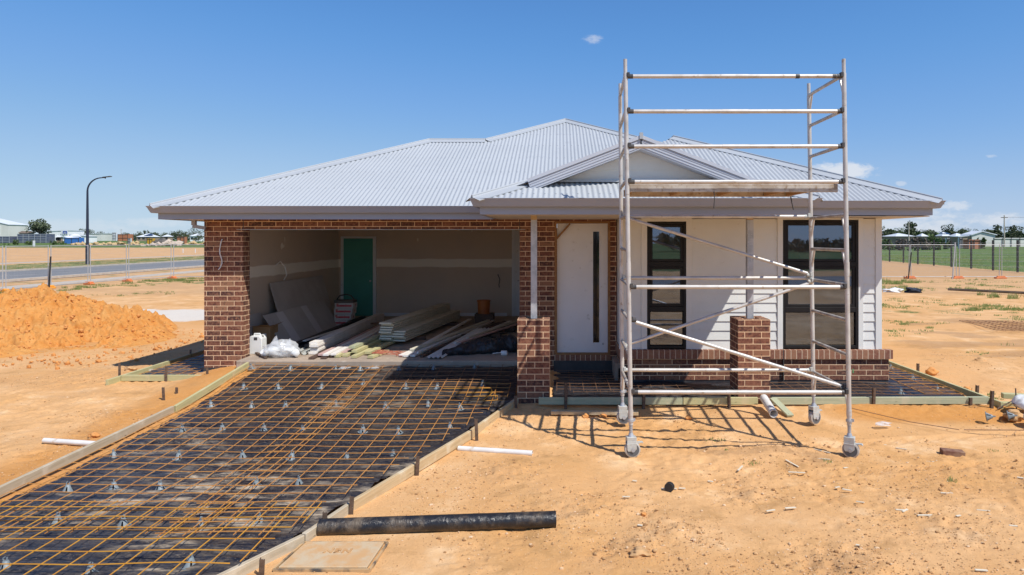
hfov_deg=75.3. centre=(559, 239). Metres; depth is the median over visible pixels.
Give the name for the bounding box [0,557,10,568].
bar chair
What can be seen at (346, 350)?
board
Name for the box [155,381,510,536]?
rebar mesh
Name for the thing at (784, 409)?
timber offcut
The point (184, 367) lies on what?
rebar mesh
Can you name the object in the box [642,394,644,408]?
steel stake
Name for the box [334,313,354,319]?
goods box
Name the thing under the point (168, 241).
rubble heap
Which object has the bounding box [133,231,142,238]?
tree
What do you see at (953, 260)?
star picket
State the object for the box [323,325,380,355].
board
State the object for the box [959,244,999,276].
temporary fence
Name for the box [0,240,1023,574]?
ground
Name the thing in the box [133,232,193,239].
wood
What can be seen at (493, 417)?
form board
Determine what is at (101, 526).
rebar mesh
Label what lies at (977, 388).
steel stake
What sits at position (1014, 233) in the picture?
tree
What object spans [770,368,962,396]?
plastic sheet
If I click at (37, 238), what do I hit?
steel stack
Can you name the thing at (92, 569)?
bar chair
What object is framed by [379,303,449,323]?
cladding board
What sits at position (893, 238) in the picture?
house
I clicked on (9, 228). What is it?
factory shed
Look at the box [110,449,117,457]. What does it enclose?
bar chair
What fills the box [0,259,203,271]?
kerb
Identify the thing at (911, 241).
bush
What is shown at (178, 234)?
tree
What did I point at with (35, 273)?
road
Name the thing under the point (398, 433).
bar chair
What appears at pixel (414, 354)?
board
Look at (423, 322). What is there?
cladding board
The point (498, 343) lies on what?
plastic heap
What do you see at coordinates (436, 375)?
rebar mesh
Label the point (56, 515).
bar chair
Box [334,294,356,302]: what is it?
tool crate
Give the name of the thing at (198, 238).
tree
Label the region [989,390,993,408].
steel stake
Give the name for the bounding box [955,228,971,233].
tree
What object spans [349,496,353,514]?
steel stake
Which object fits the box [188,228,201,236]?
tree
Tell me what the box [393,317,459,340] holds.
cladding board
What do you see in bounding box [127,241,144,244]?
soil heap
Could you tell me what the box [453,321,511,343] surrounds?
strip
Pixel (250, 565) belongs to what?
form board
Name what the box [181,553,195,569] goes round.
bar chair
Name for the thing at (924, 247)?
bush
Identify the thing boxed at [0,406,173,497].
form board
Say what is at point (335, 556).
board
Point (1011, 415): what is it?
bar chair
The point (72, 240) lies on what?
container
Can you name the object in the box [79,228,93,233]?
tree
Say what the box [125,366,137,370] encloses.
earth clod
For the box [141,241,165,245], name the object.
rubble heap
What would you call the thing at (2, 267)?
temporary fence
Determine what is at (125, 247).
temporary fence
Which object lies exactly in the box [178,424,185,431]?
bar chair
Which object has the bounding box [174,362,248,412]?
form board
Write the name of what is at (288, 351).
plastic bag
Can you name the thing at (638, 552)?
earth clod
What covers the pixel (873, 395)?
steel stake
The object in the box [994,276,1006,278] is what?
fence weight
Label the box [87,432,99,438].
earth clod
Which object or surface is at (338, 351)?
board
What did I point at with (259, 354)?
steel angle
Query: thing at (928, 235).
wood
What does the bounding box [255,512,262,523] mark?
bar chair
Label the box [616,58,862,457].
scaffold tower
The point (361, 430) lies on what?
bar chair
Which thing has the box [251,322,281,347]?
cardboard box
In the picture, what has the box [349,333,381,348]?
treated timber
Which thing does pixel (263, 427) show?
bar chair
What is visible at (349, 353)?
treated timber
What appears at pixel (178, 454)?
bar chair
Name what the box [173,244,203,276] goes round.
temporary fence
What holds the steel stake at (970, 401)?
on the ground at (666, 436)
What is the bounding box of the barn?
[950,231,996,245]
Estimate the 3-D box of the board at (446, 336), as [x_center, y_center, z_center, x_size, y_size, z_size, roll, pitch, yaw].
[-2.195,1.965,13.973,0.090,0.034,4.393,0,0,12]
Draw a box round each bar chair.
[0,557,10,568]
[49,512,61,523]
[63,481,72,492]
[85,562,98,573]
[108,479,118,489]
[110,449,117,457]
[116,514,131,528]
[155,480,165,489]
[172,450,181,460]
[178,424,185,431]
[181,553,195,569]
[196,516,204,527]
[239,382,247,389]
[239,450,246,457]
[252,477,261,487]
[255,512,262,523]
[259,423,266,430]
[285,450,294,460]
[294,475,302,484]
[358,424,367,433]
[394,426,402,434]
[985,411,995,421]
[1006,411,1017,420]
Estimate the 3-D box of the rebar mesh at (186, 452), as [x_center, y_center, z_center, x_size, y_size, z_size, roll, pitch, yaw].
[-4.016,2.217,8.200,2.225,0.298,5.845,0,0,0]
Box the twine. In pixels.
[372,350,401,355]
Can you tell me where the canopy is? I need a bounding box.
[80,235,97,242]
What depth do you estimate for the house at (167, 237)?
421.56 m
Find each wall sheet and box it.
[250,312,262,335]
[263,300,337,345]
[269,275,333,315]
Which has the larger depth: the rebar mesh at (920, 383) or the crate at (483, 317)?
the crate at (483, 317)
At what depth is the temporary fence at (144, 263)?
38.08 m
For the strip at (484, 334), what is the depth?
13.58 m
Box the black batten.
[291,316,365,346]
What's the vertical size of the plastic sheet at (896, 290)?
0.299 m
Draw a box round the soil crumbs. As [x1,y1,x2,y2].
[0,283,203,369]
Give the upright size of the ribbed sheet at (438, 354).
0.135 m
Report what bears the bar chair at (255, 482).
on the plastic sheet at (405, 456)
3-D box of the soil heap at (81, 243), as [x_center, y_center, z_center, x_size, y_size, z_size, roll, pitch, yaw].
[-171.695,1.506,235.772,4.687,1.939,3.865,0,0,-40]
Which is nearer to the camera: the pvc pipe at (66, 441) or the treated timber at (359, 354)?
the pvc pipe at (66, 441)
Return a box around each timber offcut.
[770,398,793,416]
[1001,392,1023,398]
[1002,401,1014,406]
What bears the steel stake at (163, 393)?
on the ground at (666, 436)
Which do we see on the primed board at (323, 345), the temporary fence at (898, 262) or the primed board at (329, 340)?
the primed board at (329, 340)
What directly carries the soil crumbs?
on the spoil heap at (111, 314)
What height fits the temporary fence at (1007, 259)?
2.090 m
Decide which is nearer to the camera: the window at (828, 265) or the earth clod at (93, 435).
the earth clod at (93, 435)
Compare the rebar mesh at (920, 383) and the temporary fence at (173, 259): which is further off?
the temporary fence at (173, 259)
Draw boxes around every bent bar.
[442,388,491,399]
[466,395,497,400]
[469,392,495,397]
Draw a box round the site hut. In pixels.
[56,236,63,242]
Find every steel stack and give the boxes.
[0,236,16,242]
[17,234,54,242]
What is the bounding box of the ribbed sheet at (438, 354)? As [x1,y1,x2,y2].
[427,328,489,357]
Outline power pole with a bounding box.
[1001,215,1007,246]
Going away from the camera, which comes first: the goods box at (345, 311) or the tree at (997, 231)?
the goods box at (345, 311)
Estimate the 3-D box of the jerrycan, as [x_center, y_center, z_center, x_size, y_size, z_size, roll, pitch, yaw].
[-5.439,1.859,11.892,0.240,0.363,0.204,0,0,0]
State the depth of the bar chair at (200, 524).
5.50 m
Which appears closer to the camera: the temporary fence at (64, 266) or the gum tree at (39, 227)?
the temporary fence at (64, 266)
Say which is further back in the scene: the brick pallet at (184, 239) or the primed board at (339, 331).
the brick pallet at (184, 239)
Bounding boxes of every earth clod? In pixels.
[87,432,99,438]
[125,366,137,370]
[629,546,650,557]
[925,367,938,375]
[975,357,986,360]
[1003,409,1022,421]
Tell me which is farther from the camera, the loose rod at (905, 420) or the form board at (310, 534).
the loose rod at (905, 420)
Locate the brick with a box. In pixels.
[939,447,965,456]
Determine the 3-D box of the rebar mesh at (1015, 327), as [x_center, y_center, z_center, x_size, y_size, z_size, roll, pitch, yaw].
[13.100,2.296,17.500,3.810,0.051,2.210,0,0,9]
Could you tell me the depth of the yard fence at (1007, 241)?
200.00 m
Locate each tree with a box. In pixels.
[24,218,51,233]
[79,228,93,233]
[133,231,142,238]
[174,230,183,237]
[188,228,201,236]
[191,234,203,242]
[894,228,906,233]
[903,220,917,237]
[941,224,956,234]
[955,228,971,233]
[991,224,1005,237]
[1003,225,1023,237]
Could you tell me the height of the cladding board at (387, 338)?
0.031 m
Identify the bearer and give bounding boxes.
[410,336,425,339]
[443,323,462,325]
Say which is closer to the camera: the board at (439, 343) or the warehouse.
the board at (439, 343)
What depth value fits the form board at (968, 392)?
10.38 m
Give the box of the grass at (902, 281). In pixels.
[0,254,1023,482]
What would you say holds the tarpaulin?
on the container
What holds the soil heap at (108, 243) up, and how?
on the ground at (666, 436)
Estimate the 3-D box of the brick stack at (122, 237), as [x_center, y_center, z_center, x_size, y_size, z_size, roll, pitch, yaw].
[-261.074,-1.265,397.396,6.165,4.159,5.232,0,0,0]
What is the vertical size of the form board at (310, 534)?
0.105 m
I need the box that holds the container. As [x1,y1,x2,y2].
[64,238,83,243]
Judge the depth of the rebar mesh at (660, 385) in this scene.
9.97 m
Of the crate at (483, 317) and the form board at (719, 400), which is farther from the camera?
the crate at (483, 317)
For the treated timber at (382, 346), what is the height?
0.045 m
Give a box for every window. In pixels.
[647,222,685,347]
[783,220,857,347]
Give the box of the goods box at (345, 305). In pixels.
[335,302,356,308]
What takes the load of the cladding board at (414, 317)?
on the cladding board at (397, 325)
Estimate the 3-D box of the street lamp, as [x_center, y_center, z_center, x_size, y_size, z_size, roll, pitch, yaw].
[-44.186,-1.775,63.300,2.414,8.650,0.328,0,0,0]
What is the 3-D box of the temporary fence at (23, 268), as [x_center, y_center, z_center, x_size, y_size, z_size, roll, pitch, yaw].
[-24.785,1.305,30.800,0.040,2.090,2.285,0,0,4]
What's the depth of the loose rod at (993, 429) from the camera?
8.17 m
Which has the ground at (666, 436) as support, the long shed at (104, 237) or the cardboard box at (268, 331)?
the long shed at (104, 237)
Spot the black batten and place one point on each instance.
(298, 343)
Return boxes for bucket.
[477,299,490,313]
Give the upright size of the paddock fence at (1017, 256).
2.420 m
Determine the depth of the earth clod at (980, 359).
12.70 m
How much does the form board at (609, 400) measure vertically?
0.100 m
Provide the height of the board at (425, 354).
0.034 m
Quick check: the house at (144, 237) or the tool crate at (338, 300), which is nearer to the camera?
the tool crate at (338, 300)
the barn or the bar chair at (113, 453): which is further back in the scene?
the barn
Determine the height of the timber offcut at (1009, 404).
0.070 m
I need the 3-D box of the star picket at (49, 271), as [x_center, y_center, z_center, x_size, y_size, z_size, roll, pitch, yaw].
[-24.452,1.575,31.700,0.127,1.552,0.050,0,0,0]
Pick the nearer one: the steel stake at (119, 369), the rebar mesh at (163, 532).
the rebar mesh at (163, 532)
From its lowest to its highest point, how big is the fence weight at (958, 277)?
0.160 m
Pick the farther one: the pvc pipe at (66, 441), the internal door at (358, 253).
the internal door at (358, 253)
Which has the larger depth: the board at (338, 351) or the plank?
the board at (338, 351)
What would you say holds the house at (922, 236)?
on the ground at (666, 436)
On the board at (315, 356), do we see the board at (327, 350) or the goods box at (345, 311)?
the board at (327, 350)
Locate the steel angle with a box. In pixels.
[255,352,267,358]
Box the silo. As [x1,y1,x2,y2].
[112,233,116,240]
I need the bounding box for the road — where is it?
[0,260,203,279]
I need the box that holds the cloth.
[904,287,922,292]
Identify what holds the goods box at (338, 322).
on the house at (521, 226)
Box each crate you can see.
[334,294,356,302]
[475,313,494,322]
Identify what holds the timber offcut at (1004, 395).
on the ground at (666, 436)
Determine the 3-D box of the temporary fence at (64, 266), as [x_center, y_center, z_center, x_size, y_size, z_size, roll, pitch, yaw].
[-24.668,1.305,33.300,0.039,2.090,2.480,0,0,1]
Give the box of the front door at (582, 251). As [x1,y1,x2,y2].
[555,221,609,354]
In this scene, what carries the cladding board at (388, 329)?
on the cladding board at (405, 326)
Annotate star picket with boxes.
[48,256,51,286]
[908,252,911,278]
[952,242,955,278]
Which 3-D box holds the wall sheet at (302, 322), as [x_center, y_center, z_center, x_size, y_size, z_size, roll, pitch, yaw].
[-5.475,1.744,14.210,0.390,0.598,3.180,0,0,0]
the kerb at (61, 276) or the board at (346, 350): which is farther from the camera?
the kerb at (61, 276)
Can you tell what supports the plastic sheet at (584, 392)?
on the ground at (666, 436)
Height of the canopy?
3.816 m
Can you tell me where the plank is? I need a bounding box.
[551,410,637,415]
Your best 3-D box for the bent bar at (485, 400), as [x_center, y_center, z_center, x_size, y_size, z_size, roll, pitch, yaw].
[-1.088,2.206,9.210,0.464,0.024,0.270,0,0,0]
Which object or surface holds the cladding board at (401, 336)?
on the cladding board at (416, 333)
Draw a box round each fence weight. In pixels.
[951,276,963,278]
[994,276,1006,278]
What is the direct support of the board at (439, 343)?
on the board at (414, 354)
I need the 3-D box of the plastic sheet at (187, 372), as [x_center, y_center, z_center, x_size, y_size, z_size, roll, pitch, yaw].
[-6.260,2.302,13.250,1.880,0.050,4.508,0,0,0]
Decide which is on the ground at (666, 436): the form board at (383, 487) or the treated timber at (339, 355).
the form board at (383, 487)
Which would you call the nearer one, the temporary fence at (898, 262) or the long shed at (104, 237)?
the temporary fence at (898, 262)
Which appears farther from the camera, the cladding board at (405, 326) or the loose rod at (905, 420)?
the cladding board at (405, 326)
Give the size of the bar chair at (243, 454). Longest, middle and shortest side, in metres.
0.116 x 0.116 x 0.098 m
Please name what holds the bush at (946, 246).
on the ground at (666, 436)
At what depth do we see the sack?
8.81 m
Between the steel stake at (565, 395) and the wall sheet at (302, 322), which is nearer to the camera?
the steel stake at (565, 395)
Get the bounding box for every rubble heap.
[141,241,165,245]
[153,238,165,242]
[160,239,181,245]
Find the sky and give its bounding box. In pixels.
[0,0,1023,239]
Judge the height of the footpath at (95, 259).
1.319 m
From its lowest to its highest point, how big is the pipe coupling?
0.088 m
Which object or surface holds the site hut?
on the ground at (666, 436)
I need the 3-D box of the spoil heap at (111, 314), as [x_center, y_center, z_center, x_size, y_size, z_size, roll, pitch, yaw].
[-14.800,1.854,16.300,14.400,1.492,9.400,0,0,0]
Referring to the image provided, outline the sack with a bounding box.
[1012,394,1023,409]
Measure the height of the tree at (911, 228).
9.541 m
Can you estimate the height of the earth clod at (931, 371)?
0.181 m
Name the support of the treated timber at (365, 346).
on the treated timber at (359, 354)
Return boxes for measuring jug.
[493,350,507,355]
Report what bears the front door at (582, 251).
in the house at (521, 226)
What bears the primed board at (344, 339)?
on the house at (521, 226)
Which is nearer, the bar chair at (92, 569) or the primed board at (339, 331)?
the bar chair at (92, 569)
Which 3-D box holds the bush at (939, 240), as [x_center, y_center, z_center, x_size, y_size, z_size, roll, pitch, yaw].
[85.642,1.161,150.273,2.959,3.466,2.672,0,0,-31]
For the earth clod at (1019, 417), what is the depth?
8.69 m
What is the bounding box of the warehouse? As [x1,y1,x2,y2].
[46,230,83,240]
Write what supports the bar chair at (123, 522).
on the plastic sheet at (405, 456)
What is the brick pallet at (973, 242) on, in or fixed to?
on the ground at (666, 436)
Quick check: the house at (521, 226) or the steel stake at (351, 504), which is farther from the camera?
the house at (521, 226)
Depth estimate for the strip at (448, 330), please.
14.04 m
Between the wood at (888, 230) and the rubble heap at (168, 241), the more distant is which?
the wood at (888, 230)
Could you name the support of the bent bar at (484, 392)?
on the rebar mesh at (163, 532)
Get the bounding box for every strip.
[303,326,345,340]
[422,319,471,343]
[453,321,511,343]
[457,323,516,342]
[466,320,516,337]
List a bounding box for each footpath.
[0,255,200,263]
[0,270,203,289]
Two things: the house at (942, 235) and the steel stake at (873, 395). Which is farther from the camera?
the house at (942, 235)
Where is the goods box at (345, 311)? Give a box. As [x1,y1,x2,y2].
[334,308,355,313]
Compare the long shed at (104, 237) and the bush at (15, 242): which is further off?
the long shed at (104, 237)
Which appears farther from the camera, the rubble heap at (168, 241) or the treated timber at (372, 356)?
the rubble heap at (168, 241)
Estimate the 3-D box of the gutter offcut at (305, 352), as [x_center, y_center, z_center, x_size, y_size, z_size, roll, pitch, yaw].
[-4.519,2.007,12.039,0.110,0.055,0.700,0,0,0]
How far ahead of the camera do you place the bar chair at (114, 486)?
6.35 m
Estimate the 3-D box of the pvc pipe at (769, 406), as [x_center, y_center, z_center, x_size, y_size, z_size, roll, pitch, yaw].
[2.830,2.250,8.970,0.110,0.110,0.508,0,10,2]
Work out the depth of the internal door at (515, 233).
17.67 m
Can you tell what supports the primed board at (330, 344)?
on the primed board at (344, 339)
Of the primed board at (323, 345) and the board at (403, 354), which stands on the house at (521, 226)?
the board at (403, 354)
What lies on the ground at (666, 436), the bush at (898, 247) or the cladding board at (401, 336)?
the bush at (898, 247)
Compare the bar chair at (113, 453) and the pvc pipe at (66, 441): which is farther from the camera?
the pvc pipe at (66, 441)
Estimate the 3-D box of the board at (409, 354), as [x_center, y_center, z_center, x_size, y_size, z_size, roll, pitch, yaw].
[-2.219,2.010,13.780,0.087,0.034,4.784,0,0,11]
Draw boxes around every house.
[137,233,159,240]
[146,118,945,403]
[161,234,173,240]
[190,233,203,240]
[883,233,913,243]
[917,233,927,243]
[936,232,949,240]
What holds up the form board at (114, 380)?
on the ground at (666, 436)
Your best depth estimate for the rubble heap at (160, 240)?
219.33 m
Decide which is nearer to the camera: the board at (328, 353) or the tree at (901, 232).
the board at (328, 353)
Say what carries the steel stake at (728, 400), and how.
on the ground at (666, 436)
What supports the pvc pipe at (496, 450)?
on the ground at (666, 436)
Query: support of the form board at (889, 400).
on the ground at (666, 436)
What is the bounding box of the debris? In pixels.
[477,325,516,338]
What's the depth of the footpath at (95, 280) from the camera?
38.37 m
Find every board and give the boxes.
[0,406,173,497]
[106,349,203,384]
[121,375,198,380]
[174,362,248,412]
[217,534,303,574]
[272,541,388,572]
[302,502,348,540]
[308,320,383,353]
[308,324,378,358]
[309,313,383,343]
[309,315,383,346]
[310,316,383,348]
[310,318,383,351]
[318,324,380,355]
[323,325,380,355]
[330,328,380,354]
[341,332,378,352]
[354,429,472,509]
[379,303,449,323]
[379,310,449,332]
[379,337,393,339]
[380,307,449,327]
[380,308,449,330]
[381,305,449,325]
[392,314,459,337]
[393,312,459,334]
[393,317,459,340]
[394,310,459,332]
[394,315,459,338]
[399,350,411,356]
[404,326,476,356]
[410,320,489,350]
[410,322,491,356]
[417,320,494,352]
[420,322,498,357]
[427,321,505,351]
[471,398,517,436]
[539,397,682,404]
[683,397,757,404]
[772,396,988,404]
[889,361,1002,408]
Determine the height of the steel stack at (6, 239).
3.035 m
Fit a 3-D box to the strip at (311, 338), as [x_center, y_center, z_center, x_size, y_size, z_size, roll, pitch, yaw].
[-4.714,1.914,14.021,0.070,0.022,3.010,0,0,5]
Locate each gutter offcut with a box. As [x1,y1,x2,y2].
[299,347,309,352]
[301,348,309,354]
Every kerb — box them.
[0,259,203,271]
[0,265,203,282]
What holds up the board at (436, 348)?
on the board
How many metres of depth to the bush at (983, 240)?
169.03 m
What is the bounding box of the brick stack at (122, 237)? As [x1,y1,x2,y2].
[117,234,132,240]
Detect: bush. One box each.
[12,239,18,244]
[882,239,895,249]
[895,239,908,249]
[906,237,922,250]
[920,238,930,249]
[929,238,942,249]
[942,239,949,248]
[975,237,986,248]
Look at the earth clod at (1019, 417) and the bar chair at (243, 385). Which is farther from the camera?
the bar chair at (243, 385)
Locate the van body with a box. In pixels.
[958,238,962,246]
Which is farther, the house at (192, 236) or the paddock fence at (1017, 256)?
the house at (192, 236)
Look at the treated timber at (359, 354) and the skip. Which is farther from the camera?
the skip
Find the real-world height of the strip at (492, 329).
0.022 m
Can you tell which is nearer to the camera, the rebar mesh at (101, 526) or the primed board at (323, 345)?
the rebar mesh at (101, 526)
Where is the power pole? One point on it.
(1004, 217)
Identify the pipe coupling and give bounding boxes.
[664,482,674,491]
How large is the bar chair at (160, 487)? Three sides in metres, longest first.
0.113 x 0.113 x 0.096 m
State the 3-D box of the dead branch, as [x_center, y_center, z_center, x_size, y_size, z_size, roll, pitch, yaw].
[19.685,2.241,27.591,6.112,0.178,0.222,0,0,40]
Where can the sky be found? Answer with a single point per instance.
(165, 99)
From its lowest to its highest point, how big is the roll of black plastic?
0.133 m
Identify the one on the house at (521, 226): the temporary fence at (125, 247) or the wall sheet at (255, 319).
the wall sheet at (255, 319)
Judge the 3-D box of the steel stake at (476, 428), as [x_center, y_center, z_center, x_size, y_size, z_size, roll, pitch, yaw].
[-1.002,2.313,7.933,0.038,0.337,0.033,-2,1,-11]
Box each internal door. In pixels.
[341,236,376,315]
[512,230,519,315]
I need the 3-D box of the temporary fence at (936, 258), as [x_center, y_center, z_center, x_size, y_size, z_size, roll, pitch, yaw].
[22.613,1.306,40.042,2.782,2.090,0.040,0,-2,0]
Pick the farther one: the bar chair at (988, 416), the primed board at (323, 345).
the primed board at (323, 345)
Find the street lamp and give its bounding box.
[85,176,111,263]
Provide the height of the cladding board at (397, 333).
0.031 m
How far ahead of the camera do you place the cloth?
29.18 m
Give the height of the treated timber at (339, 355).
0.045 m
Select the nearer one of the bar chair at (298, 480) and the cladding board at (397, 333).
the bar chair at (298, 480)
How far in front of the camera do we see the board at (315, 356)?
12.02 m
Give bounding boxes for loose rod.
[852,408,958,429]
[964,429,1023,430]
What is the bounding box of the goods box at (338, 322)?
[334,320,350,324]
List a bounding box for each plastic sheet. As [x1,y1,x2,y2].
[0,365,516,574]
[141,354,203,374]
[553,371,769,399]
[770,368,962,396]
[882,287,903,292]
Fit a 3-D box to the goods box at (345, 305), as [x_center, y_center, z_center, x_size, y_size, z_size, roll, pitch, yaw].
[-5.131,1.569,15.857,0.440,0.131,0.323,0,0,0]
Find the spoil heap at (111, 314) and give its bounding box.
[0,282,177,357]
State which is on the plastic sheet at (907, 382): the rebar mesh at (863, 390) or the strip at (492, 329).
the rebar mesh at (863, 390)
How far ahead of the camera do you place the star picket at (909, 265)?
39.77 m
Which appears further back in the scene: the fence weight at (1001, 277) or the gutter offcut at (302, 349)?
the fence weight at (1001, 277)
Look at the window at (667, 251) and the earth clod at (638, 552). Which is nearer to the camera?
the earth clod at (638, 552)
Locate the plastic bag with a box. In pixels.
[260,346,299,356]
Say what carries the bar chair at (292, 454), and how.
on the plastic sheet at (405, 456)
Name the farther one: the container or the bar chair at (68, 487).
the container
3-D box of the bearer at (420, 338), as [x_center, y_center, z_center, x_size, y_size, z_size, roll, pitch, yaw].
[-3.167,2.005,13.466,0.852,0.068,0.090,0,0,-3]
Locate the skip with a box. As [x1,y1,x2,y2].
[147,238,154,243]
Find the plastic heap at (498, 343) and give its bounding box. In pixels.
[442,334,516,355]
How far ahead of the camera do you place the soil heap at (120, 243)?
235.55 m
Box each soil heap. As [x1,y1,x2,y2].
[70,241,85,244]
[97,242,117,244]
[112,241,125,244]
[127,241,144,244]
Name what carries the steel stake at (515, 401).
on the ground at (666, 436)
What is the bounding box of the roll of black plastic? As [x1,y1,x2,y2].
[317,511,555,535]
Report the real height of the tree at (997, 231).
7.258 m
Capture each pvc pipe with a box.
[42,438,106,446]
[458,446,532,455]
[760,394,777,417]
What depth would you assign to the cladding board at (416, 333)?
14.09 m
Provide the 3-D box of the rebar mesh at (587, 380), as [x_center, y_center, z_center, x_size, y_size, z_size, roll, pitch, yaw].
[0.450,2.221,10.469,1.011,0.033,1.706,0,0,0]
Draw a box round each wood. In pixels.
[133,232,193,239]
[883,228,998,235]
[912,231,1023,240]
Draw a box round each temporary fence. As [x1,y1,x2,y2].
[0,246,2,289]
[5,245,48,288]
[50,245,87,285]
[90,244,126,281]
[128,244,170,279]
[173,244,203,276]
[882,244,909,276]
[910,244,956,276]
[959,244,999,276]
[1001,244,1023,276]
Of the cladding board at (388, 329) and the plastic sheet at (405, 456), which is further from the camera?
the cladding board at (388, 329)
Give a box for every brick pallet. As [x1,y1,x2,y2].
[177,237,186,243]
[963,240,980,248]
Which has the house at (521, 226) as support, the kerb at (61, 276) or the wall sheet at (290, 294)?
the wall sheet at (290, 294)
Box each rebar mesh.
[0,363,383,534]
[0,500,321,574]
[137,353,203,374]
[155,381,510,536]
[362,364,514,386]
[557,370,625,393]
[573,384,725,395]
[770,382,953,395]
[889,366,962,393]
[959,320,1023,330]
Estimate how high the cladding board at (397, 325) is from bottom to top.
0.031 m
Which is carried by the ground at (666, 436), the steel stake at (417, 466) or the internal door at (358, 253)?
the steel stake at (417, 466)
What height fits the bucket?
0.330 m
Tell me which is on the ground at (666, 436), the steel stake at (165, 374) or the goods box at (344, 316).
the steel stake at (165, 374)
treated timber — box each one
[334,353,343,357]
[342,347,357,356]
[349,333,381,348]
[351,338,380,352]
[351,341,387,357]
[365,341,395,353]
[367,350,385,358]
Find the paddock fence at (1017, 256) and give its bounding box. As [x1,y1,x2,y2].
[882,240,1023,271]
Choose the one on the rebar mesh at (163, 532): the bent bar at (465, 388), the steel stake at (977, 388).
the bent bar at (465, 388)
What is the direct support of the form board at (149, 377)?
on the ground at (666, 436)
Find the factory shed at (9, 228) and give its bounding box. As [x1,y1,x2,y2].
[0,218,27,235]
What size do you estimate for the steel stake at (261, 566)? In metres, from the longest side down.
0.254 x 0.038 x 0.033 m
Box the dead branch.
[948,288,1023,293]
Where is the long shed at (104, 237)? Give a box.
[84,233,111,240]
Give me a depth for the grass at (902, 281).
32.54 m
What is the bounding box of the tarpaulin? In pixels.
[64,234,80,237]
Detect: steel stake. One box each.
[118,363,120,375]
[162,387,164,399]
[165,366,166,381]
[259,557,264,574]
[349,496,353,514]
[415,455,419,475]
[474,418,477,440]
[514,396,517,407]
[564,383,566,408]
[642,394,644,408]
[727,389,730,407]
[872,388,875,403]
[968,397,972,405]
[975,385,978,392]
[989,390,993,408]
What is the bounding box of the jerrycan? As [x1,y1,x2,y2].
[250,333,266,353]
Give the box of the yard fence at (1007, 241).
[993,238,1023,246]

